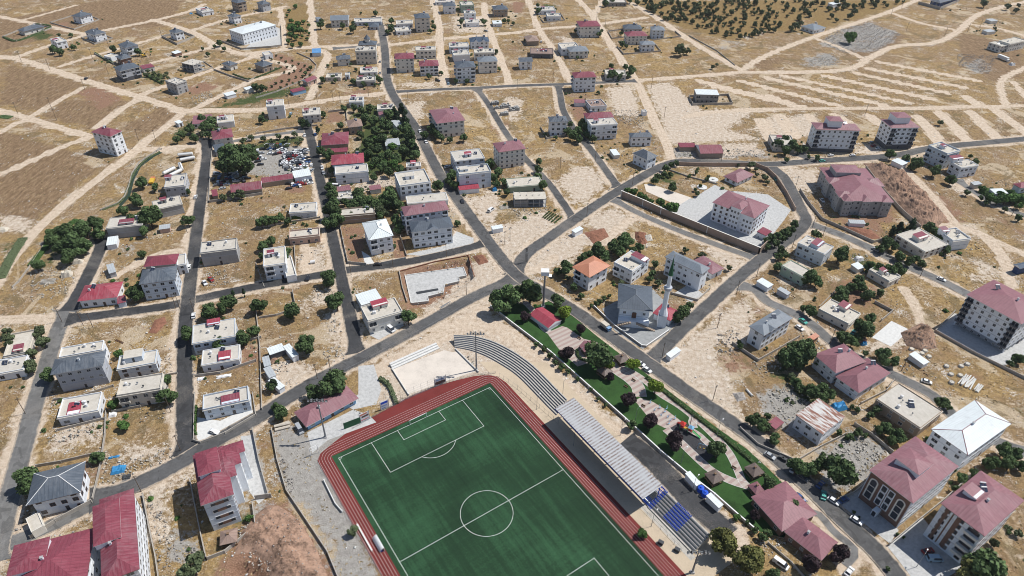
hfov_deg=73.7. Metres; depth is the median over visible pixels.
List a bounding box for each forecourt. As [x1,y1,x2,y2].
[197,410,252,439]
[241,435,266,503]
[244,27,280,49]
[307,410,375,452]
[349,364,380,408]
[362,251,373,263]
[370,324,403,339]
[407,232,473,255]
[675,286,702,301]
[840,482,898,542]
[888,518,960,575]
[938,313,1023,365]
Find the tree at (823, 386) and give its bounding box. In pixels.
[817,382,828,391]
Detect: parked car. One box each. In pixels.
[191,312,195,318]
[208,428,219,434]
[642,366,651,373]
[764,451,775,460]
[795,324,804,330]
[796,474,808,482]
[798,318,807,324]
[815,480,825,489]
[820,490,826,500]
[827,495,839,505]
[838,496,849,503]
[843,566,854,575]
[850,515,863,525]
[921,378,931,384]
[921,547,934,554]
[925,554,943,562]
[937,276,945,281]
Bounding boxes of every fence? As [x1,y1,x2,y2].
[317,463,380,573]
[323,288,492,380]
[343,417,360,428]
[354,371,495,427]
[393,375,449,402]
[500,373,557,422]
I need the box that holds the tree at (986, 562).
[961,547,1007,575]
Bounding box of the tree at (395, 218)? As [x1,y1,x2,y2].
[390,213,402,225]
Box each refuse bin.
[657,539,663,545]
[674,546,680,552]
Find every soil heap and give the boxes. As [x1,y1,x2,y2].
[149,317,166,333]
[234,505,326,575]
[472,254,487,264]
[584,228,608,243]
[635,231,646,244]
[645,234,652,240]
[732,392,745,401]
[843,226,879,238]
[864,162,946,226]
[901,323,936,350]
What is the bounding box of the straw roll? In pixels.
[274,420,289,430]
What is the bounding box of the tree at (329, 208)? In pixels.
[321,202,341,215]
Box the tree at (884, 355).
[877,348,891,365]
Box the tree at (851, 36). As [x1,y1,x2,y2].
[844,31,857,42]
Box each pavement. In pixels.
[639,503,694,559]
[813,509,858,567]
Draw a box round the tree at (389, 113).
[382,109,393,119]
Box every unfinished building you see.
[165,77,188,94]
[181,59,204,71]
[231,0,247,11]
[513,191,545,206]
[693,89,718,102]
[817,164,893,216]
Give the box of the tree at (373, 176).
[370,172,377,180]
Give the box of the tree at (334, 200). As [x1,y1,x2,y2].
[328,196,339,205]
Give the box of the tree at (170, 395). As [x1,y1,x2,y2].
[154,388,177,405]
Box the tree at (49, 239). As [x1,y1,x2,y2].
[43,234,61,245]
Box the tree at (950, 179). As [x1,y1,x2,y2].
[944,175,957,184]
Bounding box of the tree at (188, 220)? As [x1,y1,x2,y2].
[179,215,195,226]
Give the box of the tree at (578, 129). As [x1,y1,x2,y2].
[573,126,581,134]
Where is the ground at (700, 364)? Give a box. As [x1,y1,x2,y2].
[0,0,1023,575]
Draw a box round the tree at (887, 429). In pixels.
[880,422,892,434]
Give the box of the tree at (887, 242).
[881,237,894,248]
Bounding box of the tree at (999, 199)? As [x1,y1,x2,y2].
[991,195,1004,204]
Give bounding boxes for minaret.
[657,255,674,327]
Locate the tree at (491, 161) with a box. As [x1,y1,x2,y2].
[486,158,494,168]
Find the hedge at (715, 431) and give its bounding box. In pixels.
[645,376,769,476]
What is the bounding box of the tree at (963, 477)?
[957,472,968,483]
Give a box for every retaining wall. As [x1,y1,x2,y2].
[620,190,760,253]
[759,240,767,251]
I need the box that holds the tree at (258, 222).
[255,218,262,227]
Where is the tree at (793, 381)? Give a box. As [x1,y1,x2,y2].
[789,377,801,385]
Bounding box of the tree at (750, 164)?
[747,161,755,168]
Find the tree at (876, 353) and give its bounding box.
[874,348,882,358]
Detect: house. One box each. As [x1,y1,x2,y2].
[0,355,29,380]
[3,329,36,358]
[57,392,105,425]
[58,340,109,362]
[77,281,123,307]
[104,53,117,60]
[105,215,148,237]
[115,53,131,64]
[116,373,168,407]
[117,40,137,55]
[143,253,179,272]
[152,195,184,217]
[164,173,189,197]
[176,253,188,274]
[192,114,211,128]
[192,317,237,354]
[196,6,213,15]
[199,238,239,266]
[201,344,241,372]
[202,386,251,419]
[211,128,233,144]
[217,114,234,128]
[257,0,270,11]
[262,51,272,59]
[263,246,287,280]
[289,202,317,218]
[289,227,320,244]
[302,107,321,122]
[321,132,348,149]
[325,73,341,80]
[330,15,348,26]
[331,151,363,175]
[336,53,350,65]
[337,192,352,203]
[340,206,375,223]
[346,118,362,134]
[349,95,363,107]
[354,18,381,25]
[356,75,375,86]
[360,66,377,75]
[360,297,403,333]
[369,21,378,29]
[377,103,393,115]
[394,26,410,34]
[396,20,412,27]
[405,192,447,205]
[406,160,420,170]
[415,46,435,58]
[435,0,454,4]
[442,0,455,13]
[448,42,468,53]
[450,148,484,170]
[459,0,473,12]
[463,9,475,19]
[465,18,478,26]
[473,47,494,60]
[491,3,507,16]
[506,176,542,192]
[518,57,532,69]
[530,48,553,57]
[536,6,555,14]
[546,12,560,20]
[558,42,577,55]
[567,45,588,58]
[585,99,606,111]
[604,68,626,79]
[606,0,626,5]
[612,250,649,283]
[622,22,641,31]
[624,30,647,44]
[639,39,655,51]
[650,24,664,38]
[694,255,724,278]
[723,168,753,185]
[751,481,816,535]
[768,134,794,152]
[779,260,808,285]
[784,517,837,561]
[792,398,844,445]
[794,235,833,265]
[817,299,860,330]
[867,267,900,287]
[873,383,943,436]
[894,227,948,258]
[937,226,971,250]
[987,41,1006,52]
[998,37,1023,51]
[1012,182,1023,192]
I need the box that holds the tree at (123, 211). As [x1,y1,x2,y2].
[116,206,128,215]
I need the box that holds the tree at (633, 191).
[630,188,637,194]
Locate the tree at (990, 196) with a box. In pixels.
[984,192,995,201]
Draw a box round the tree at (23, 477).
[11,466,40,494]
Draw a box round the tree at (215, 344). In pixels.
[212,336,224,347]
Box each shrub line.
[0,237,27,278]
[27,219,78,265]
[193,405,197,434]
[378,376,398,404]
[977,187,1023,203]
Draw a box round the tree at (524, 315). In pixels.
[520,311,531,320]
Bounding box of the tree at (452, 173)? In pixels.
[446,169,455,180]
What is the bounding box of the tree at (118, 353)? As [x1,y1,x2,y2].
[112,349,122,356]
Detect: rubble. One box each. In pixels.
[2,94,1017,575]
[30,267,74,301]
[47,420,104,441]
[99,445,173,486]
[146,499,195,567]
[191,92,211,103]
[207,268,229,285]
[238,524,269,571]
[240,508,318,573]
[275,454,294,492]
[313,286,332,301]
[323,346,344,363]
[361,176,394,190]
[514,206,548,215]
[606,109,644,126]
[674,148,757,156]
[715,330,738,354]
[751,354,781,375]
[768,383,810,419]
[809,53,838,65]
[824,23,898,52]
[825,430,885,474]
[905,324,936,348]
[957,53,996,73]
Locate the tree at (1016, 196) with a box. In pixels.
[1008,193,1019,202]
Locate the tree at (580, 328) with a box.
[576,323,585,333]
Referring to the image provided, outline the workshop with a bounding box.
[230,181,262,194]
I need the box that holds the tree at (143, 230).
[139,225,147,235]
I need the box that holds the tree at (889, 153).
[884,149,896,160]
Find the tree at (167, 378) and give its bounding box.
[164,374,171,384]
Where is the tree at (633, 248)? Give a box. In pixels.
[629,246,637,250]
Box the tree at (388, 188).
[384,186,396,193]
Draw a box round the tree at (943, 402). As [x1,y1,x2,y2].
[933,397,950,407]
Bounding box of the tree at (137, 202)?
[131,198,143,207]
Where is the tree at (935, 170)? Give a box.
[930,164,941,176]
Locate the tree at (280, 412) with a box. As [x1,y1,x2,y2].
[273,405,288,419]
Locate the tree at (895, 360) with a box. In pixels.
[891,356,899,365]
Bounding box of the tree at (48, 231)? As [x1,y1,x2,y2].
[44,229,56,237]
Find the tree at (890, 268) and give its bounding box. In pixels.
[885,264,897,273]
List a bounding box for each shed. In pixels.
[25,512,46,537]
[106,236,119,249]
[117,295,126,307]
[140,63,154,72]
[159,224,170,232]
[174,120,183,126]
[211,189,218,198]
[213,143,223,156]
[223,91,236,98]
[244,86,258,92]
[262,355,270,366]
[263,366,276,378]
[267,343,285,358]
[268,377,284,393]
[283,344,298,361]
[285,256,296,282]
[290,87,305,95]
[292,168,311,181]
[301,75,316,85]
[312,48,320,56]
[326,147,347,154]
[337,185,350,192]
[345,72,349,79]
[355,288,380,306]
[369,184,381,193]
[378,111,384,118]
[385,138,399,149]
[391,120,401,129]
[458,183,479,193]
[492,20,501,26]
[574,99,584,106]
[609,149,619,158]
[653,304,676,325]
[677,143,695,150]
[695,144,722,158]
[756,227,771,238]
[769,416,783,432]
[827,2,837,7]
[850,262,863,273]
[969,181,981,188]
[981,29,995,34]
[985,18,997,23]
[989,188,1008,195]
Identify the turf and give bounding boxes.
[332,383,663,575]
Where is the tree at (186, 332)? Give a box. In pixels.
[180,325,191,341]
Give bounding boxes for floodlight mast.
[307,398,326,437]
[467,331,483,370]
[687,550,710,573]
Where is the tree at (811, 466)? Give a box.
[802,462,817,476]
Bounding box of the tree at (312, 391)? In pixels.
[306,384,322,398]
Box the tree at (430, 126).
[427,123,435,130]
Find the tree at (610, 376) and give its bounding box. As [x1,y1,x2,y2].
[606,372,613,380]
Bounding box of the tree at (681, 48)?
[677,43,685,55]
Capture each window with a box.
[862,478,878,500]
[873,496,881,505]
[877,490,884,499]
[880,484,888,493]
[880,502,888,511]
[883,495,891,505]
[887,490,895,499]
[888,499,905,520]
[958,540,969,549]
[963,534,974,543]
[967,527,979,537]
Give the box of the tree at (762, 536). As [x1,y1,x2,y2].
[757,532,768,541]
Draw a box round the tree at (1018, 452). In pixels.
[1013,447,1023,459]
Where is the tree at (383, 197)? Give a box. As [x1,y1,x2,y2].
[378,190,396,207]
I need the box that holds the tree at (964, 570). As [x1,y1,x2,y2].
[955,557,977,575]
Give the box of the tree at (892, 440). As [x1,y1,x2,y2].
[886,435,897,445]
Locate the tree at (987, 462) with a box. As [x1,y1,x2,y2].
[982,457,995,468]
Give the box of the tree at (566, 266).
[560,260,572,275]
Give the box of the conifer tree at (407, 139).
[405,137,409,148]
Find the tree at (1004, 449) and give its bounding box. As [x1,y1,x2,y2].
[995,441,1014,457]
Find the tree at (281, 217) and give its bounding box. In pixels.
[277,212,284,221]
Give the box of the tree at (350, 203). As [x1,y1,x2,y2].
[344,198,358,208]
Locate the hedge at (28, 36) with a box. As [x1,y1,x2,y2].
[3,23,51,41]
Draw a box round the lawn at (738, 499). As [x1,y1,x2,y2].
[501,301,785,537]
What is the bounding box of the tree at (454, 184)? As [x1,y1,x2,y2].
[449,181,458,188]
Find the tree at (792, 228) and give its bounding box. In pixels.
[787,225,796,232]
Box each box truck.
[148,176,155,183]
[600,320,611,331]
[997,54,1009,61]
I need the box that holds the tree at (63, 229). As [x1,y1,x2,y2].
[53,223,73,239]
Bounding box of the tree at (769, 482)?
[762,476,776,489]
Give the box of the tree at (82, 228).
[74,219,91,238]
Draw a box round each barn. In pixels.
[261,173,292,187]
[524,35,538,45]
[1011,262,1023,273]
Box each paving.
[548,326,590,365]
[636,398,680,428]
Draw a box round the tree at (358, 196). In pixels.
[353,192,365,201]
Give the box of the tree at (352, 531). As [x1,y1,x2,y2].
[346,525,358,536]
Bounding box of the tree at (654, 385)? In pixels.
[647,378,663,393]
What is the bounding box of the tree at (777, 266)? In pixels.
[773,262,781,271]
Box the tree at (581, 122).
[578,118,584,129]
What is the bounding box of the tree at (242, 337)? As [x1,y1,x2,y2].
[235,329,250,345]
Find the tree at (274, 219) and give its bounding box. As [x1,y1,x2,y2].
[268,215,278,225]
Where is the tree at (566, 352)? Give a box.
[557,346,574,359]
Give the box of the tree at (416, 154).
[410,150,420,158]
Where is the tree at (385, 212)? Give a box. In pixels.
[375,204,388,217]
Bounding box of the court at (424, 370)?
[393,350,474,393]
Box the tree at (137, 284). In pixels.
[135,281,142,290]
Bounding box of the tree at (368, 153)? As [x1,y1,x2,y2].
[363,149,372,159]
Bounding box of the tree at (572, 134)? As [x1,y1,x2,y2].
[568,130,577,140]
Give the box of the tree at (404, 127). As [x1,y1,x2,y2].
[397,121,411,133]
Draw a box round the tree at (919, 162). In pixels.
[911,157,924,167]
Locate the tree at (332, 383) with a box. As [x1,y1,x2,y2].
[316,368,346,395]
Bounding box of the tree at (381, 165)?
[376,161,386,172]
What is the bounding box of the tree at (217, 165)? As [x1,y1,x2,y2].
[215,154,228,175]
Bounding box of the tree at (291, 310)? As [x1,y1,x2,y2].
[283,302,299,318]
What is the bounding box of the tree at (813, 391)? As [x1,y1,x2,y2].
[806,383,821,398]
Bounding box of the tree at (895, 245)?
[891,241,899,250]
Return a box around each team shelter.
[356,523,372,550]
[372,534,384,551]
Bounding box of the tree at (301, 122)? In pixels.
[297,118,305,126]
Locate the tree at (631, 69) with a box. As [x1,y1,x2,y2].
[628,65,636,74]
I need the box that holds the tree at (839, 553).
[829,544,850,562]
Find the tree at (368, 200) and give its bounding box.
[359,195,375,207]
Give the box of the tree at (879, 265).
[876,262,884,269]
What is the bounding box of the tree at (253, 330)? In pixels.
[246,325,260,335]
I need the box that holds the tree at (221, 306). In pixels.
[216,302,226,313]
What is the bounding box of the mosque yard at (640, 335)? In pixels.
[602,290,680,348]
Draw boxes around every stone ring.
[697,185,706,189]
[709,177,717,181]
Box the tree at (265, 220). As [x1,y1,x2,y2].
[260,215,269,226]
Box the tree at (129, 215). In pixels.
[126,213,135,220]
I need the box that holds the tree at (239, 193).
[235,189,245,198]
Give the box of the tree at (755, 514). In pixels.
[750,509,760,520]
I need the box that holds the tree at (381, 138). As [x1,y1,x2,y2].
[375,134,386,144]
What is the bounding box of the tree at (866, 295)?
[859,290,872,300]
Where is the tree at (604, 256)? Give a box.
[600,250,609,261]
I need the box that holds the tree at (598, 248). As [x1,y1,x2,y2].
[591,241,605,257]
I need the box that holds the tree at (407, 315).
[400,309,416,324]
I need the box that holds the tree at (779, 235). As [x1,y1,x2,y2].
[774,232,782,239]
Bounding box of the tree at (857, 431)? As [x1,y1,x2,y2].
[853,427,862,435]
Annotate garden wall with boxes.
[2,23,51,40]
[11,245,42,287]
[29,499,91,538]
[34,451,99,466]
[50,15,98,29]
[52,384,113,400]
[55,416,106,430]
[81,35,112,44]
[91,407,106,498]
[100,147,159,210]
[111,403,144,411]
[141,493,158,575]
[161,31,194,44]
[180,61,212,73]
[189,478,206,560]
[192,392,255,442]
[193,392,195,439]
[194,359,255,376]
[206,501,254,559]
[208,143,212,201]
[208,192,261,202]
[213,68,255,81]
[222,31,281,49]
[251,427,269,497]
[254,493,271,499]
[255,52,316,97]
[255,124,317,133]
[256,311,262,409]
[258,311,283,318]
[261,216,319,227]
[271,427,337,575]
[323,479,342,512]
[328,109,346,116]
[339,224,365,264]
[381,257,405,263]
[391,368,408,395]
[399,270,407,301]
[400,254,474,276]
[455,348,478,372]
[490,305,758,531]
[540,13,564,22]
[540,126,567,138]
[593,305,668,346]
[608,29,624,38]
[617,43,660,54]
[653,31,680,39]
[669,169,716,183]
[670,287,709,300]
[679,161,795,210]
[688,35,734,64]
[688,93,732,105]
[732,335,799,361]
[739,426,845,458]
[767,541,804,575]
[799,188,881,242]
[839,483,863,498]
[853,422,893,452]
[860,379,894,404]
[865,165,921,227]
[874,300,893,321]
[885,254,921,268]
[888,474,971,545]
[918,0,959,9]
[934,310,1023,378]
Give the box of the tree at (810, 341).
[805,338,816,351]
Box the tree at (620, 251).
[615,245,626,256]
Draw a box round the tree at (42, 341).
[34,336,50,347]
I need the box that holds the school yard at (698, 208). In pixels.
[637,185,790,246]
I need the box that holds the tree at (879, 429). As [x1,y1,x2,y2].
[874,425,883,434]
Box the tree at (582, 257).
[577,253,586,262]
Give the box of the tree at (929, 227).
[922,221,934,232]
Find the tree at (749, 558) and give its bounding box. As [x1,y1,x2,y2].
[732,544,764,573]
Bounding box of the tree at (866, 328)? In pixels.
[853,318,875,337]
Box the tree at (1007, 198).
[1002,193,1014,204]
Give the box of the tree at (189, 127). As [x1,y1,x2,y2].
[183,123,194,133]
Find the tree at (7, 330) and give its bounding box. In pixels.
[1,328,12,337]
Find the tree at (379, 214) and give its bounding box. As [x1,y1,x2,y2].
[376,211,383,218]
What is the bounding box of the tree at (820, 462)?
[812,455,828,471]
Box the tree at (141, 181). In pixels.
[134,176,147,188]
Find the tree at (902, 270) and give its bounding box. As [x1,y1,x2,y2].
[897,266,907,275]
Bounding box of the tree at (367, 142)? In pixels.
[362,137,372,148]
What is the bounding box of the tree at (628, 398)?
[620,392,636,405]
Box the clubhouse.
[294,385,358,429]
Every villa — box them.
[18,23,44,35]
[26,461,89,516]
[50,37,68,48]
[72,10,93,23]
[85,28,106,41]
[169,27,184,40]
[221,61,237,70]
[227,12,241,23]
[254,59,272,72]
[358,34,376,46]
[548,114,567,135]
[628,130,652,145]
[633,149,656,169]
[746,309,792,349]
[801,22,825,33]
[930,0,955,6]
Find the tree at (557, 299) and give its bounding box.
[550,293,564,308]
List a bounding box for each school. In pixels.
[229,21,277,44]
[710,190,769,235]
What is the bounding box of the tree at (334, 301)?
[324,291,343,311]
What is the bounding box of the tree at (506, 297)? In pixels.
[488,284,520,312]
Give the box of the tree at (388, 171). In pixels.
[384,166,393,176]
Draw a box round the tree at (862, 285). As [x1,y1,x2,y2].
[857,281,867,292]
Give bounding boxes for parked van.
[294,422,304,434]
[387,324,395,332]
[487,207,494,212]
[772,555,789,571]
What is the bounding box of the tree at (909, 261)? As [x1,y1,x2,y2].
[904,256,915,265]
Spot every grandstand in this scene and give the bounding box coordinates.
[454,335,566,414]
[555,398,662,504]
[643,487,709,551]
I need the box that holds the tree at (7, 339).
[1,334,14,346]
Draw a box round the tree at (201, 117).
[197,114,205,119]
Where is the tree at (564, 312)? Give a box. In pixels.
[558,305,571,319]
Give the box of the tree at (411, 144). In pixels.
[408,140,418,149]
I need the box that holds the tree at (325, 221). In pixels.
[321,217,331,228]
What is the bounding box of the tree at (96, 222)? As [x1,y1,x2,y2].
[87,216,103,229]
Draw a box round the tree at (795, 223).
[790,219,798,227]
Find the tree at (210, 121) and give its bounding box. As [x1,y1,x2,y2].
[204,116,216,129]
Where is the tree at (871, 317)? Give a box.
[864,312,876,321]
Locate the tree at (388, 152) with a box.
[384,149,392,159]
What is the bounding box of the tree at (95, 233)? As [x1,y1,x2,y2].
[90,228,105,239]
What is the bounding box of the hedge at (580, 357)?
[575,348,587,361]
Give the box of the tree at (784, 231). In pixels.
[779,228,789,235]
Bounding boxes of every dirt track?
[0,15,85,34]
[0,55,384,112]
[0,108,91,136]
[0,111,188,285]
[0,119,26,131]
[0,135,93,175]
[0,314,54,321]
[18,4,205,56]
[26,5,76,19]
[29,87,85,116]
[60,36,161,65]
[97,98,142,125]
[116,249,178,276]
[135,147,170,153]
[138,52,261,95]
[153,19,377,54]
[153,133,301,150]
[154,44,218,62]
[190,55,296,109]
[191,6,287,30]
[279,8,286,46]
[301,243,312,270]
[307,0,330,97]
[375,319,626,437]
[392,17,645,44]
[431,0,449,85]
[435,305,488,329]
[482,3,512,82]
[525,255,557,275]
[527,0,571,80]
[577,0,675,159]
[592,0,602,15]
[601,217,643,243]
[630,2,743,70]
[635,1,1023,80]
[685,105,1023,117]
[742,0,918,69]
[816,38,864,58]
[892,13,952,29]
[901,288,924,324]
[904,169,959,224]
[941,223,1016,287]
[973,24,1023,35]
[985,235,1023,254]
[997,67,1023,105]
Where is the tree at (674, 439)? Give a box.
[665,430,682,451]
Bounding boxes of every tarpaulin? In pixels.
[0,226,8,231]
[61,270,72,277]
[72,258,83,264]
[108,412,116,417]
[110,465,125,474]
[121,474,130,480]
[216,373,231,378]
[830,401,847,411]
[852,256,864,261]
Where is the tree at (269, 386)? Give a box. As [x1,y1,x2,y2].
[265,379,276,390]
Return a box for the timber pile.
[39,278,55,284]
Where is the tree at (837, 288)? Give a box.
[835,285,843,291]
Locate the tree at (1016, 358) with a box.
[1011,353,1023,363]
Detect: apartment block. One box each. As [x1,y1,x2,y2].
[6,528,100,575]
[50,350,111,391]
[91,125,127,155]
[92,488,150,575]
[113,61,141,81]
[116,348,160,378]
[139,265,181,299]
[193,440,252,530]
[266,99,285,119]
[334,163,368,183]
[355,46,377,63]
[362,218,393,254]
[394,51,414,72]
[394,169,430,200]
[401,200,448,234]
[408,216,452,247]
[413,11,429,31]
[419,58,438,75]
[428,106,464,136]
[452,49,469,61]
[454,59,475,82]
[456,163,490,187]
[469,35,488,48]
[477,55,497,72]
[492,138,525,168]
[570,70,596,91]
[572,256,609,290]
[575,19,600,37]
[583,110,613,121]
[587,118,617,139]
[664,251,709,290]
[806,116,860,152]
[812,344,865,382]
[834,358,889,399]
[858,436,958,527]
[874,112,919,148]
[923,142,959,168]
[923,471,1023,563]
[926,400,1011,472]
[947,154,978,177]
[953,280,1023,352]
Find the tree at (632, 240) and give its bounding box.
[627,232,634,244]
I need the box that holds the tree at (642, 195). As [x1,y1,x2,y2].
[637,192,646,198]
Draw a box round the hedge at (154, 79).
[143,72,162,84]
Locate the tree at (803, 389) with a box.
[800,385,807,394]
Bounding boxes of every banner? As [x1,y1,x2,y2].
[359,409,369,421]
[379,399,388,409]
[434,374,445,386]
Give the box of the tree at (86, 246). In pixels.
[71,237,92,254]
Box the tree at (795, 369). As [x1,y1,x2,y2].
[793,366,803,372]
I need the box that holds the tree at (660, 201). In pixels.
[655,198,664,205]
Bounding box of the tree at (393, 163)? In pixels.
[388,159,398,169]
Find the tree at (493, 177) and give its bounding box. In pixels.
[491,173,497,180]
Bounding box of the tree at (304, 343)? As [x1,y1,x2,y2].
[294,334,314,354]
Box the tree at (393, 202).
[384,193,404,211]
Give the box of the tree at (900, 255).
[894,250,905,261]
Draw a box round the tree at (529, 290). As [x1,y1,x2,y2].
[515,279,542,302]
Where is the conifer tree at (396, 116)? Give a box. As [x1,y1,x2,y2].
[392,110,401,120]
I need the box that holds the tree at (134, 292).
[124,285,144,302]
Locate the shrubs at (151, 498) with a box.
[9,4,1023,575]
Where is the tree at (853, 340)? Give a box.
[848,335,859,347]
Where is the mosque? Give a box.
[611,283,654,331]
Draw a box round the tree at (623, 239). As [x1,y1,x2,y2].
[617,231,630,247]
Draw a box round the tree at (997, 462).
[991,456,1001,467]
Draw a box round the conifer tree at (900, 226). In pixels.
[896,221,903,233]
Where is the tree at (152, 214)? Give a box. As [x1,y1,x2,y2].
[137,205,163,227]
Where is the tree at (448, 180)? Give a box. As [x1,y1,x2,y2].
[444,176,452,184]
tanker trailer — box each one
[162,166,175,174]
[169,168,181,174]
[177,152,192,157]
[179,155,194,162]
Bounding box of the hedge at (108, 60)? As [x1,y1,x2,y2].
[94,52,113,63]
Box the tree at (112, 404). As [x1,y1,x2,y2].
[106,398,118,409]
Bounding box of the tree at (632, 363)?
[626,358,640,369]
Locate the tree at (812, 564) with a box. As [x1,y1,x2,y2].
[801,554,821,573]
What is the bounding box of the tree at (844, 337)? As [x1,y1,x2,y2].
[838,330,850,343]
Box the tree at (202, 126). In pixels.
[198,121,207,131]
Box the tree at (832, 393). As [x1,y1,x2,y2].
[824,388,836,399]
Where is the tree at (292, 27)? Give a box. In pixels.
[286,23,296,33]
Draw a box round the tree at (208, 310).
[200,302,217,318]
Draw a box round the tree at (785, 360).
[776,347,795,368]
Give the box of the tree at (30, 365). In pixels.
[23,359,36,372]
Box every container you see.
[106,263,116,277]
[171,50,181,56]
[491,224,502,233]
[572,226,582,236]
[666,347,680,361]
[685,471,700,489]
[705,492,723,511]
[756,278,773,291]
[776,287,790,298]
[808,333,818,341]
[847,219,865,226]
[890,158,907,168]
[908,351,928,368]
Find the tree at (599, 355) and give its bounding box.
[584,340,614,368]
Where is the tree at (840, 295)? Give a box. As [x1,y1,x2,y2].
[833,288,849,302]
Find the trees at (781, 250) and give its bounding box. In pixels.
[49,0,1023,571]
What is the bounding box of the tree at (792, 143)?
[788,139,797,148]
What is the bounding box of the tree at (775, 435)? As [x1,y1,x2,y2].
[770,432,779,444]
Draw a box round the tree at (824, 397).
[818,392,828,402]
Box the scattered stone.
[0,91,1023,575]
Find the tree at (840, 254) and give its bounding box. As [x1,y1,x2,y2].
[833,245,849,263]
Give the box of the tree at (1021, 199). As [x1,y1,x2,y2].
[1018,194,1023,202]
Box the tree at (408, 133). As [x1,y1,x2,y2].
[403,130,414,137]
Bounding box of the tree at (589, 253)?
[584,250,593,258]
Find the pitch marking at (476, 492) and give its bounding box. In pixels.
[339,387,656,575]
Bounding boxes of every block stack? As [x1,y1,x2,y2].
[491,100,498,104]
[494,105,503,109]
[500,111,508,115]
[501,102,510,107]
[509,105,519,111]
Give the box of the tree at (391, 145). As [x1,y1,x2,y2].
[387,142,397,150]
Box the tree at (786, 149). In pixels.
[782,145,791,155]
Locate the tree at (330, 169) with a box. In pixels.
[328,165,333,173]
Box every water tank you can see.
[697,485,703,493]
[701,490,708,497]
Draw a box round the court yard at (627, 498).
[480,362,731,575]
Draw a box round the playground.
[671,424,713,461]
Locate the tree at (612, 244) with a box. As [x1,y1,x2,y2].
[607,238,617,253]
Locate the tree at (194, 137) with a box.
[189,133,198,142]
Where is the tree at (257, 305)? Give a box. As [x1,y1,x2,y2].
[249,299,267,313]
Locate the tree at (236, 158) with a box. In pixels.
[220,144,254,177]
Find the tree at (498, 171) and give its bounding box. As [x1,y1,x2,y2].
[494,167,502,177]
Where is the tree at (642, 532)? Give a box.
[637,527,647,537]
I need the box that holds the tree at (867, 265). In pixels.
[863,261,875,269]
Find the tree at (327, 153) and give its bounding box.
[322,148,333,160]
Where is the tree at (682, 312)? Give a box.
[675,305,689,320]
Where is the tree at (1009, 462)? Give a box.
[1001,456,1019,470]
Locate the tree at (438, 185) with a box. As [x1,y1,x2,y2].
[431,180,443,191]
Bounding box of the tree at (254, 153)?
[246,143,259,160]
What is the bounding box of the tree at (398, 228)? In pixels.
[393,224,404,233]
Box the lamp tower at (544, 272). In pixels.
[541,268,551,307]
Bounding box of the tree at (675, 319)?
[672,312,679,322]
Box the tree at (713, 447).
[705,441,726,457]
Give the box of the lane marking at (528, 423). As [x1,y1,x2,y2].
[319,375,680,575]
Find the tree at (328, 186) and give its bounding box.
[323,182,336,191]
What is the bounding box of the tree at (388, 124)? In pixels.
[379,119,393,132]
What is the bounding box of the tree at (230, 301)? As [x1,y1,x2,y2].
[219,294,237,308]
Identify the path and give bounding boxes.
[523,301,550,333]
[611,360,646,396]
[616,365,748,488]
[663,427,748,488]
[687,429,709,445]
[688,416,697,427]
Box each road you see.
[0,307,82,560]
[10,479,127,551]
[54,237,107,311]
[64,239,484,327]
[89,273,519,514]
[169,138,212,457]
[214,128,303,143]
[303,122,365,354]
[332,43,379,49]
[374,17,907,575]
[396,79,636,92]
[471,89,574,217]
[503,136,1023,274]
[554,85,620,187]
[610,196,755,259]
[620,433,737,531]
[646,166,812,363]
[736,281,1023,457]
[793,152,814,158]
[810,221,969,296]
[956,179,1023,217]
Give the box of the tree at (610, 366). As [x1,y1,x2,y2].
[605,362,614,368]
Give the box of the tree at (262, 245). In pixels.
[257,240,268,249]
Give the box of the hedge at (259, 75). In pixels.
[232,66,281,79]
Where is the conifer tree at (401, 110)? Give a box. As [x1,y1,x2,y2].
[398,103,407,116]
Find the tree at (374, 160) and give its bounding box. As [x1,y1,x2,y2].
[370,157,378,165]
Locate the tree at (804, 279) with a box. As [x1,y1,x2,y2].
[801,273,808,284]
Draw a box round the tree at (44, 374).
[39,367,54,381]
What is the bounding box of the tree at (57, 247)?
[51,239,67,253]
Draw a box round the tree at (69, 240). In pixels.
[60,231,82,248]
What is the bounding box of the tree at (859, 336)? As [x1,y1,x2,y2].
[853,332,864,340]
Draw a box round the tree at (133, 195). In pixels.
[128,192,140,202]
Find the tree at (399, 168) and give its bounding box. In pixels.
[394,164,403,171]
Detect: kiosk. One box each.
[530,307,561,330]
[641,109,646,115]
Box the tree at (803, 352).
[786,339,816,367]
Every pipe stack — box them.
[957,374,975,389]
[973,383,983,392]
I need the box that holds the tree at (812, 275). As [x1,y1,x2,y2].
[804,269,817,284]
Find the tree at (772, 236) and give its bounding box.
[768,233,776,242]
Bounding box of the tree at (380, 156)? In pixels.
[377,152,384,161]
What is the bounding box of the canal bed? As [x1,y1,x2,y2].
[119,152,162,205]
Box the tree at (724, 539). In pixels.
[709,527,738,557]
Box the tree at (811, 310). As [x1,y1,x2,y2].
[805,304,817,316]
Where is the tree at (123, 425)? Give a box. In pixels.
[116,420,129,429]
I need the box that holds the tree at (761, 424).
[757,418,767,431]
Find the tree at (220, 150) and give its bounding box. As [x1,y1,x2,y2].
[217,143,231,158]
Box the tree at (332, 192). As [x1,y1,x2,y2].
[326,189,337,198]
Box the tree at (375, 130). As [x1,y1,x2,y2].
[371,126,380,134]
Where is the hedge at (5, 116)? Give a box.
[0,115,12,118]
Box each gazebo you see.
[220,527,237,548]
[578,340,594,356]
[596,367,612,378]
[614,353,627,366]
[704,469,724,487]
[744,463,764,480]
[747,481,764,495]
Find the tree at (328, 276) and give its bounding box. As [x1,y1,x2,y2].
[320,270,336,286]
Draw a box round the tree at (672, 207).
[665,202,679,211]
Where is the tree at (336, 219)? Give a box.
[328,213,344,227]
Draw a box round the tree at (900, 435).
[890,428,907,443]

